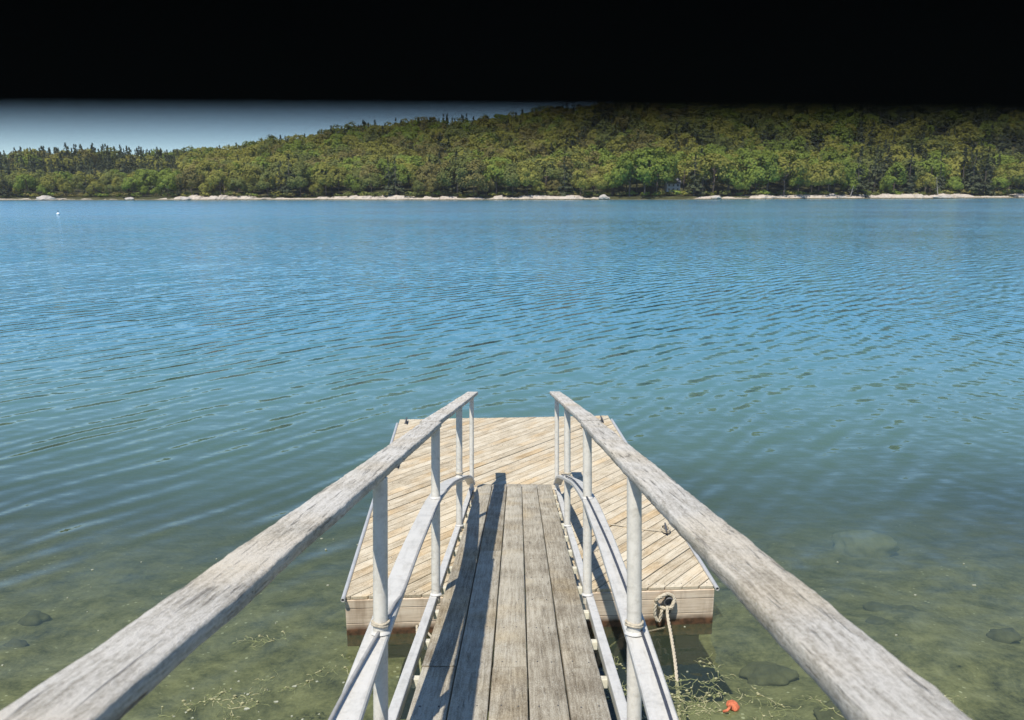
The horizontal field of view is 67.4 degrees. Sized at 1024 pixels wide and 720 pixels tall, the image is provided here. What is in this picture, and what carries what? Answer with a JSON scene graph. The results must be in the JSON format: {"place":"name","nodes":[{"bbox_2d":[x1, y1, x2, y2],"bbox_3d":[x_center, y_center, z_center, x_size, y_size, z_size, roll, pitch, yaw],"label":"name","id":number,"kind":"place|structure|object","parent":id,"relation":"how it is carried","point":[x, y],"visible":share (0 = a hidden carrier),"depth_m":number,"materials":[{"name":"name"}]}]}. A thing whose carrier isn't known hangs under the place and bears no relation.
{"place":"outdoors","nodes":[
{"label":"outdoors","id":0,"kind":"place"},
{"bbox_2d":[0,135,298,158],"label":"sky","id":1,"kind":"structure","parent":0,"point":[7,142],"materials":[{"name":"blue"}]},
{"bbox_2d":[0,198,1023,505],"bbox_3d":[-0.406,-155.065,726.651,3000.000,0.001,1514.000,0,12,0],"label":"water","id":2,"kind":"structure","parent":0,"point":[190,352],"depth_m":22.81,"materials":[{"name":"blue liquid"}]},
{"bbox_2d":[1,538,975,719],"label":"drift scraps","id":3,"kind":"object","parent":2,"relation":"on","point":[247,708],"visible":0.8,"depth_m":6.67,"materials":[{"name":"plant"}]},
{"bbox_2d":[341,416,719,657],"bbox_3d":[0.036,1.940,10.371,3.662,0.806,5.950,-1,12,-3],"label":"floating dock","id":4,"kind":"object","parent":2,"relation":"on","point":[518,450],"visible":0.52,"depth_m":8.78,"materials":[{"name":"brown wood"}]},
{"bbox_2d":[0,391,971,719],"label":"gangway","id":5,"kind":"object","parent":4,"relation":"on","point":[850,669],"visible":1,"depth_m":3.19,"materials":[{"name":"grey wood"}]},
{"bbox_2d":[328,475,468,719],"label":"curved rail","id":6,"kind":"object","parent":5,"relation":"on","point":[348,685],"visible":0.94,"depth_m":3.35,"materials":[{"name":"grey metal"}]},
{"bbox_2d":[561,474,672,719],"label":"curved rail","id":7,"kind":"object","parent":5,"relation":"on","point":[649,654],"visible":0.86,"depth_m":3.14,"materials":[{"name":"grey metal"}]},
{"bbox_2d":[653,592,680,719],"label":"mooring rope","id":8,"kind":"object","parent":4,"relation":"attached to","point":[661,607],"visible":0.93,"depth_m":7.46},
{"bbox_2d":[158,629,966,719],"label":"rockweed","id":9,"kind":"object","parent":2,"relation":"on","point":[704,702],"visible":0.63,"depth_m":6.53,"materials":[{"name":"green plant"}]},
{"bbox_2d":[0,0,1023,142],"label":"awning","id":10,"kind":"object","parent":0,"point":[858,70],"visible":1,"depth_m":0.04,"materials":[{"name":"black fabric"}]},
{"bbox_2d":[0,480,1023,719],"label":"sea bed","id":11,"kind":"object","parent":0,"point":[55,550],"visible":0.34,"depth_m":11.80,"materials":[{"name":"green sand"}]},
{"bbox_2d":[3,639,28,647],"bbox_3d":[-6.536,3.746,10.102,0.320,0.166,0.209,0,12,0],"label":"sunken rock","id":12,"kind":"object","parent":11,"relation":"on","point":[15,643],"visible":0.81,"depth_m":10.05,"materials":[{"name":"stone"}]},
{"bbox_2d":[17,610,50,625],"bbox_3d":[-6.887,3.737,11.042,0.405,0.231,0.344,5,13,22],"label":"sunken rock","id":13,"kind":"object","parent":11,"relation":"on","point":[34,618],"visible":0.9,"depth_m":10.94,"materials":[{"name":"stone"}]},
{"bbox_2d":[723,700,739,712],"bbox_3d":[1.802,2.877,6.370,0.182,0.081,0.111,-6,14,-24],"label":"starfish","id":14,"kind":"object","parent":11,"relation":"on","point":[733,705],"visible":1,"depth_m":6.35,"materials":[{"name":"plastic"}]},
{"bbox_2d":[739,661,798,685],"bbox_3d":[3.030,3.722,9.016,0.654,0.286,0.478,-5,13,-20],"label":"sunken rock","id":15,"kind":"object","parent":11,"relation":"on","point":[762,673],"visible":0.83,"depth_m":8.94,"materials":[{"name":"stone"}]},
{"bbox_2d":[813,706,845,719],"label":"sunken rock","id":16,"kind":"object","parent":11,"relation":"on","point":[828,714],"visible":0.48,"depth_m":7.91,"materials":[{"name":"stone"}]},
{"bbox_2d":[832,530,899,557],"bbox_3d":[6.346,3.401,13.976,1.077,0.655,0.973,-5,13,-20],"label":"sunken rock","id":17,"kind":"object","parent":11,"relation":"on","point":[863,543],"visible":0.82,"depth_m":13.67,"materials":[{"name":"stone"}]},
{"bbox_2d":[865,616,888,624],"bbox_3d":[4.949,3.560,10.397,0.331,0.156,0.231,3,13,14],"label":"sunken rock","id":18,"kind":"object","parent":11,"relation":"on","point":[875,620],"visible":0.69,"depth_m":10.36,"materials":[{"name":"stone"}]},
{"bbox_2d":[863,601,892,611],"bbox_3d":[5.211,3.549,10.940,0.402,0.208,0.345,7,14,28],"label":"sunken rock","id":19,"kind":"object","parent":11,"relation":"on","point":[872,606],"visible":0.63,"depth_m":10.89,"materials":[{"name":"stone"}]},
{"bbox_2d":[986,628,1020,643],"bbox_3d":[6.500,3.659,10.172,0.414,0.189,0.317,0,12,0],"label":"sunken rock","id":20,"kind":"object","parent":11,"relation":"on","point":[1008,635],"visible":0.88,"depth_m":10.09,"materials":[{"name":"stone"}]},
{"bbox_2d":[0,141,1023,199],"bbox_3d":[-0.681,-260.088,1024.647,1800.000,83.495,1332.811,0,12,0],"label":"hillside","id":21,"kind":"structure","parent":0,"point":[775,187],"depth_m":434.83,"materials":[{"name":"green plant"}]},
{"bbox_2d":[0,169,11,197],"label":"spruce tree","id":22,"kind":"object","parent":21,"relation":"on","point":[2,182],"visible":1,"depth_m":442.26,"materials":[{"name":"green plant"}]},
{"bbox_2d":[3,170,32,188],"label":"broadleaf tree","id":23,"kind":"object","parent":21,"relation":"on","point":[8,179],"visible":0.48,"depth_m":448.81,"materials":[{"name":"green plant"}]},
{"bbox_2d":[13,174,39,196],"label":"broadleaf tree","id":24,"kind":"object","parent":21,"relation":"on","point":[31,181],"visible":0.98,"depth_m":444.90,"materials":[{"name":"green plant"}]},
{"bbox_2d":[39,172,64,196],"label":"broadleaf tree","id":25,"kind":"object","parent":21,"relation":"on","point":[47,181],"visible":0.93,"depth_m":441.78,"materials":[{"name":"green plant"}]},
{"bbox_2d":[70,175,85,191],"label":"broadleaf tree","id":26,"kind":"object","parent":21,"relation":"on","point":[75,178],"visible":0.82,"depth_m":449.93,"materials":[{"name":"green plant"}]},
{"bbox_2d":[85,179,105,193],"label":"broadleaf tree","id":27,"kind":"object","parent":21,"relation":"on","point":[101,187],"visible":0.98,"depth_m":441.80,"materials":[{"name":"green plant"}]},
{"bbox_2d":[121,177,141,196],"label":"broadleaf tree","id":28,"kind":"object","parent":21,"relation":"on","point":[126,185],"visible":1,"depth_m":430.74,"materials":[{"name":"green plant"}]},
{"bbox_2d":[132,169,158,194],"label":"broadleaf tree","id":29,"kind":"object","parent":21,"relation":"on","point":[140,175],"visible":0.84,"depth_m":440.71,"materials":[{"name":"green plant"}]},
{"bbox_2d":[156,176,177,196],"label":"broadleaf tree","id":30,"kind":"object","parent":21,"relation":"on","point":[172,182],"visible":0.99,"depth_m":426.23,"materials":[{"name":"green plant"}]},
{"bbox_2d":[175,167,205,192],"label":"broadleaf tree","id":31,"kind":"object","parent":21,"relation":"on","point":[181,180],"visible":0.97,"depth_m":422.38,"materials":[{"name":"green plant"}]},
{"bbox_2d":[195,159,222,185],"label":"broadleaf tree","id":32,"kind":"object","parent":21,"relation":"on","point":[207,164],"visible":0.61,"depth_m":429.45,"materials":[{"name":"green plant"}]},
{"bbox_2d":[204,169,233,194],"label":"broadleaf tree","id":33,"kind":"object","parent":21,"relation":"on","point":[210,181],"visible":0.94,"depth_m":419.51,"materials":[{"name":"green plant"}]},
{"bbox_2d":[227,177,246,192],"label":"broadleaf tree","id":34,"kind":"object","parent":21,"relation":"on","point":[238,181],"visible":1,"depth_m":421.24,"materials":[{"name":"green plant"}]},
{"bbox_2d":[223,163,253,191],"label":"broadleaf tree","id":35,"kind":"object","parent":21,"relation":"on","point":[236,175],"visible":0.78,"depth_m":427.54,"materials":[{"name":"green plant"}]},
{"bbox_2d":[240,164,260,192],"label":"broadleaf tree","id":36,"kind":"object","parent":21,"relation":"on","point":[254,170],"visible":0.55,"depth_m":433.79,"materials":[{"name":"green plant"}]},
{"bbox_2d":[255,170,275,196],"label":"broadleaf tree","id":37,"kind":"object","parent":21,"relation":"on","point":[261,184],"visible":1,"depth_m":422.70,"materials":[{"name":"green plant"}]},
{"bbox_2d":[280,154,301,196],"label":"spruce tree","id":38,"kind":"object","parent":21,"relation":"on","point":[287,173],"visible":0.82,"depth_m":414.71,"materials":[{"name":"green plant"}]},
{"bbox_2d":[286,163,310,195],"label":"broadleaf tree","id":39,"kind":"object","parent":21,"relation":"on","point":[299,179],"visible":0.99,"depth_m":412.72,"materials":[{"name":"green plant"}]},
{"bbox_2d":[308,163,338,196],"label":"broadleaf tree","id":40,"kind":"object","parent":21,"relation":"on","point":[319,177],"visible":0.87,"depth_m":413.04,"materials":[{"name":"green plant"}]},
{"bbox_2d":[325,165,351,193],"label":"broadleaf tree","id":41,"kind":"object","parent":21,"relation":"on","point":[340,170],"visible":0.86,"depth_m":412.65,"materials":[{"name":"green plant"}]},
{"bbox_2d":[342,174,364,193],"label":"broadleaf tree","id":42,"kind":"object","parent":21,"relation":"on","point":[353,183],"visible":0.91,"depth_m":410.02,"materials":[{"name":"green plant"}]},
{"bbox_2d":[358,164,381,185],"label":"broadleaf tree","id":43,"kind":"object","parent":21,"relation":"on","point":[368,170],"visible":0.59,"depth_m":406.78,"materials":[{"name":"green plant"}]},
{"bbox_2d":[359,172,383,192],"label":"broadleaf tree","id":44,"kind":"object","parent":21,"relation":"on","point":[372,180],"visible":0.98,"depth_m":401.25,"materials":[{"name":"green plant"}]},
{"bbox_2d":[372,158,393,187],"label":"broadleaf tree","id":45,"kind":"object","parent":21,"relation":"on","point":[382,162],"visible":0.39,"depth_m":407.43,"materials":[{"name":"green plant"}]},
{"bbox_2d":[381,159,397,193],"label":"spruce tree","id":46,"kind":"object","parent":21,"relation":"on","point":[385,176],"visible":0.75,"depth_m":400.46,"materials":[{"name":"green plant"}]},
{"bbox_2d":[385,158,404,195],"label":"spruce tree","id":47,"kind":"object","parent":21,"relation":"on","point":[396,187],"visible":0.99,"depth_m":394.44,"materials":[{"name":"green plant"}]},
{"bbox_2d":[381,162,412,192],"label":"broadleaf tree","id":48,"kind":"object","parent":21,"relation":"on","point":[402,177],"visible":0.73,"depth_m":403.90,"materials":[{"name":"green plant"}]},
{"bbox_2d":[399,163,420,191],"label":"broadleaf tree","id":49,"kind":"object","parent":21,"relation":"on","point":[413,168],"visible":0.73,"depth_m":405.40,"materials":[{"name":"green plant"}]},
{"bbox_2d":[415,162,439,192],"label":"broadleaf tree","id":50,"kind":"object","parent":21,"relation":"on","point":[423,172],"visible":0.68,"depth_m":401.04,"materials":[{"name":"green plant"}]},
{"bbox_2d":[428,161,455,195],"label":"broadleaf tree","id":51,"kind":"object","parent":21,"relation":"on","point":[434,179],"visible":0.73,"depth_m":393.77,"materials":[{"name":"green plant"}]},
{"bbox_2d":[436,160,474,196],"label":"broadleaf tree","id":52,"kind":"object","parent":21,"relation":"on","point":[446,172],"visible":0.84,"depth_m":388.21,"materials":[{"name":"green plant"}]},
{"bbox_2d":[451,151,466,193],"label":"spruce tree","id":53,"kind":"object","parent":21,"relation":"on","point":[462,188],"visible":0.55,"depth_m":401.32,"materials":[{"name":"green plant"}]},
{"bbox_2d":[457,158,486,196],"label":"broadleaf tree","id":54,"kind":"object","parent":21,"relation":"on","point":[477,176],"visible":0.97,"depth_m":384.97,"materials":[{"name":"green plant"}]},
{"bbox_2d":[476,179,495,196],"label":"broadleaf tree","id":55,"kind":"object","parent":21,"relation":"on","point":[491,183],"visible":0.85,"depth_m":390.95,"materials":[{"name":"green plant"}]},
{"bbox_2d":[481,165,511,195],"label":"broadleaf tree","id":56,"kind":"object","parent":21,"relation":"on","point":[494,172],"visible":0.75,"depth_m":390.53,"materials":[{"name":"green plant"}]},
{"bbox_2d":[0,137,1023,191],"bbox_3d":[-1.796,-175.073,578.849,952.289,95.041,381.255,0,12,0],"label":"forest","id":57,"kind":"object","parent":21,"relation":"on","point":[267,154],"visible":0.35,"depth_m":477.43,"materials":[{"name":"green plant"}]},
{"bbox_2d":[1,189,1023,196],"bbox_3d":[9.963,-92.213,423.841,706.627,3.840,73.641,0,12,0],"label":"undergrowth","id":58,"kind":"object","parent":21,"relation":"on","point":[553,192],"visible":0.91,"depth_m":410.71,"materials":[{"name":"plant"}]},
{"bbox_2d":[497,163,527,196],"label":"broadleaf tree","id":59,"kind":"object","parent":21,"relation":"on","point":[511,180],"visible":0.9,"depth_m":390.22,"materials":[{"name":"green plant"}]},
{"bbox_2d":[514,160,542,194],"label":"broadleaf tree","id":60,"kind":"object","parent":21,"relation":"on","point":[528,177],"visible":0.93,"depth_m":390.98,"materials":[{"name":"green plant"}]},
{"bbox_2d":[530,160,563,190],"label":"broadleaf tree","id":61,"kind":"object","parent":21,"relation":"on","point":[550,171],"visible":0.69,"depth_m":402.11,"materials":[{"name":"green plant"}]},
{"bbox_2d":[558,156,573,195],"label":"spruce tree","id":62,"kind":"object","parent":21,"relation":"on","point":[565,177],"visible":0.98,"depth_m":392.00,"materials":[{"name":"green plant"}]},
{"bbox_2d":[570,168,591,195],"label":"broadleaf tree","id":63,"kind":"object","parent":21,"relation":"on","point":[578,182],"visible":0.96,"depth_m":390.90,"materials":[{"name":"green plant"}]},
{"bbox_2d":[587,172,608,196],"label":"broadleaf tree","id":64,"kind":"object","parent":21,"relation":"on","point":[600,183],"visible":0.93,"depth_m":390.18,"materials":[{"name":"green plant"}]},
{"bbox_2d":[596,159,617,193],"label":"broadleaf tree","id":65,"kind":"object","parent":21,"relation":"on","point":[607,167],"visible":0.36,"depth_m":399.85,"materials":[{"name":"green plant"}]},
{"bbox_2d":[602,173,623,195],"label":"broadleaf tree","id":66,"kind":"object","parent":21,"relation":"on","point":[612,184],"visible":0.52,"depth_m":393.37,"materials":[{"name":"green plant"}]},
{"bbox_2d":[608,151,650,195],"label":"broadleaf tree","id":67,"kind":"object","parent":21,"relation":"on","point":[626,155],"visible":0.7,"depth_m":386.65,"materials":[{"name":"green plant"}]},
{"bbox_2d":[621,147,669,195],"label":"broadleaf tree","id":68,"kind":"object","parent":21,"relation":"on","point":[643,172],"visible":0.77,"depth_m":382.97,"materials":[{"name":"green plant"}]},
{"bbox_2d":[640,166,674,192],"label":"broadleaf tree","id":69,"kind":"object","parent":21,"relation":"on","point":[664,177],"visible":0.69,"depth_m":389.92,"materials":[{"name":"green plant"}]},
{"bbox_2d":[639,146,677,191],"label":"broadleaf tree","id":70,"kind":"object","parent":21,"relation":"on","point":[673,161],"visible":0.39,"depth_m":393.24,"materials":[{"name":"green plant"}]},
{"bbox_2d":[664,178,680,192],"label":"house","id":71,"kind":"structure","parent":21,"relation":"on","point":[668,187],"depth_m":408.00,"materials":[{"name":"grey"}]},
{"bbox_2d":[668,159,700,190],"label":"broadleaf tree","id":72,"kind":"object","parent":21,"relation":"on","point":[683,176],"visible":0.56,"depth_m":403.18,"materials":[{"name":"green plant"}]},
{"bbox_2d":[683,154,703,195],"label":"spruce tree","id":73,"kind":"object","parent":21,"relation":"on","point":[695,185],"visible":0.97,"depth_m":393.35,"materials":[{"name":"green plant"}]},
{"bbox_2d":[695,152,709,194],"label":"spruce tree","id":74,"kind":"object","parent":21,"relation":"on","point":[702,192],"visible":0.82,"depth_m":395.23,"materials":[{"name":"green plant"}]},
{"bbox_2d":[693,153,739,195],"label":"broadleaf tree","id":75,"kind":"object","parent":21,"relation":"on","point":[726,162],"visible":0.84,"depth_m":393.49,"materials":[{"name":"green plant"}]},
{"bbox_2d":[717,165,743,195],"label":"broadleaf tree","id":76,"kind":"object","parent":21,"relation":"on","point":[739,175],"visible":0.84,"depth_m":392.69,"materials":[{"name":"green plant"}]},
{"bbox_2d":[717,153,746,192],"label":"broadleaf tree","id":77,"kind":"object","parent":21,"relation":"on","point":[731,158],"visible":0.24,"depth_m":401.12,"materials":[{"name":"green plant"}]},
{"bbox_2d":[730,172,750,195],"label":"broadleaf tree","id":78,"kind":"object","parent":21,"relation":"on","point":[742,186],"visible":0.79,"depth_m":395.18,"materials":[{"name":"green plant"}]},
{"bbox_2d":[730,148,774,191],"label":"broadleaf tree","id":79,"kind":"object","parent":21,"relation":"on","point":[747,161],"visible":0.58,"depth_m":399.76,"materials":[{"name":"green plant"}]},
{"bbox_2d":[744,171,768,194],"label":"broadleaf tree","id":80,"kind":"object","parent":21,"relation":"on","point":[753,183],"visible":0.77,"depth_m":397.93,"materials":[{"name":"green plant"}]},
{"bbox_2d":[750,149,783,194],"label":"broadleaf tree","id":81,"kind":"object","parent":21,"relation":"on","point":[772,170],"visible":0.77,"depth_m":396.19,"materials":[{"name":"green plant"}]},
{"bbox_2d":[760,149,809,194],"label":"broadleaf tree","id":82,"kind":"object","parent":21,"relation":"on","point":[799,164],"visible":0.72,"depth_m":400.99,"materials":[{"name":"green plant"}]},
{"bbox_2d":[786,169,808,191],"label":"broadleaf tree","id":83,"kind":"object","parent":21,"relation":"on","point":[793,180],"visible":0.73,"depth_m":406.82,"materials":[{"name":"green plant"}]},
{"bbox_2d":[799,163,825,193],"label":"broadleaf tree","id":84,"kind":"object","parent":21,"relation":"on","point":[809,178],"visible":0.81,"depth_m":403.68,"materials":[{"name":"green plant"}]},
{"bbox_2d":[812,160,846,194],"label":"broadleaf tree","id":85,"kind":"object","parent":21,"relation":"on","point":[828,168],"visible":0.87,"depth_m":402.12,"materials":[{"name":"green plant"}]},
{"bbox_2d":[822,149,842,191],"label":"broadleaf tree","id":86,"kind":"object","parent":21,"relation":"on","point":[831,156],"visible":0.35,"depth_m":421.14,"materials":[{"name":"green plant"}]},
{"bbox_2d":[824,159,855,192],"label":"broadleaf tree","id":87,"kind":"object","parent":21,"relation":"on","point":[847,168],"visible":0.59,"depth_m":408.28,"materials":[{"name":"green plant"}]},
{"bbox_2d":[840,177,859,194],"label":"broadleaf tree","id":88,"kind":"object","parent":21,"relation":"on","point":[843,186],"visible":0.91,"depth_m":409.08,"materials":[{"name":"green plant"}]},
{"bbox_2d":[847,151,869,196],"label":"spruce tree","id":89,"kind":"object","parent":21,"relation":"on","point":[858,173],"visible":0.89,"depth_m":410.55,"materials":[{"name":"green plant"}]},
{"bbox_2d":[866,145,882,191],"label":"spruce tree","id":90,"kind":"object","parent":21,"relation":"on","point":[874,169],"visible":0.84,"depth_m":423.03,"materials":[{"name":"green plant"}]},
{"bbox_2d":[872,145,896,191],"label":"spruce tree","id":91,"kind":"object","parent":21,"relation":"on","point":[886,159],"visible":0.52,"depth_m":424.86,"materials":[{"name":"green plant"}]},
{"bbox_2d":[880,161,907,193],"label":"broadleaf tree","id":92,"kind":"object","parent":21,"relation":"on","point":[888,179],"visible":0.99,"depth_m":411.37,"materials":[{"name":"green plant"}]},
{"bbox_2d":[899,145,916,193],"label":"spruce tree","id":93,"kind":"object","parent":21,"relation":"on","point":[910,183],"visible":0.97,"depth_m":411.29,"materials":[{"name":"green plant"}]},
{"bbox_2d":[890,158,927,181],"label":"broadleaf tree","id":94,"kind":"object","parent":21,"relation":"on","point":[906,163],"visible":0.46,"depth_m":416.28,"materials":[{"name":"green plant"}]},
{"bbox_2d":[914,172,938,190],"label":"broadleaf tree","id":95,"kind":"object","parent":21,"relation":"on","point":[932,180],"visible":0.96,"depth_m":411.21,"materials":[{"name":"green plant"}]},
{"bbox_2d":[913,158,952,193],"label":"broadleaf tree","id":96,"kind":"object","parent":21,"relation":"on","point":[934,170],"visible":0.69,"depth_m":418.75,"materials":[{"name":"green plant"}]},
{"bbox_2d":[944,176,964,191],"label":"broadleaf tree","id":97,"kind":"object","parent":21,"relation":"on","point":[952,184],"visible":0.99,"depth_m":416.85,"materials":[{"name":"green plant"}]},
{"bbox_2d":[953,148,971,191],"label":"spruce tree","id":98,"kind":"object","parent":21,"relation":"on","point":[963,165],"visible":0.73,"depth_m":427.41,"materials":[{"name":"green plant"}]},
{"bbox_2d":[959,149,986,195],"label":"spruce tree","id":99,"kind":"object","parent":21,"relation":"on","point":[976,184],"visible":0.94,"depth_m":418.02,"materials":[{"name":"green plant"}]},
{"bbox_2d":[974,154,997,194],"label":"spruce tree","id":100,"kind":"object","parent":21,"relation":"on","point":[986,187],"visible":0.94,"depth_m":418.92,"materials":[{"name":"green plant"}]},
{"bbox_2d":[978,147,993,190],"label":"spruce tree","id":101,"kind":"object","parent":21,"relation":"on","point":[988,178],"visible":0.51,"depth_m":430.59,"materials":[{"name":"green plant"}]},
{"bbox_2d":[989,176,1011,194],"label":"broadleaf tree","id":102,"kind":"object","parent":21,"relation":"on","point":[1005,183],"visible":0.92,"depth_m":418.90,"materials":[{"name":"green plant"}]},
{"bbox_2d":[992,162,1023,194],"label":"broadleaf tree","id":103,"kind":"object","parent":21,"relation":"on","point":[1013,175],"visible":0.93,"depth_m":419.63,"materials":[{"name":"green plant"}]},
{"bbox_2d":[0,193,1023,199],"bbox_3d":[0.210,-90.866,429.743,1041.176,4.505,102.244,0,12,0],"label":"rocky shore","id":104,"kind":"structure","parent":0,"point":[579,197],"depth_m":405.27,"materials":[{"name":"stone"}]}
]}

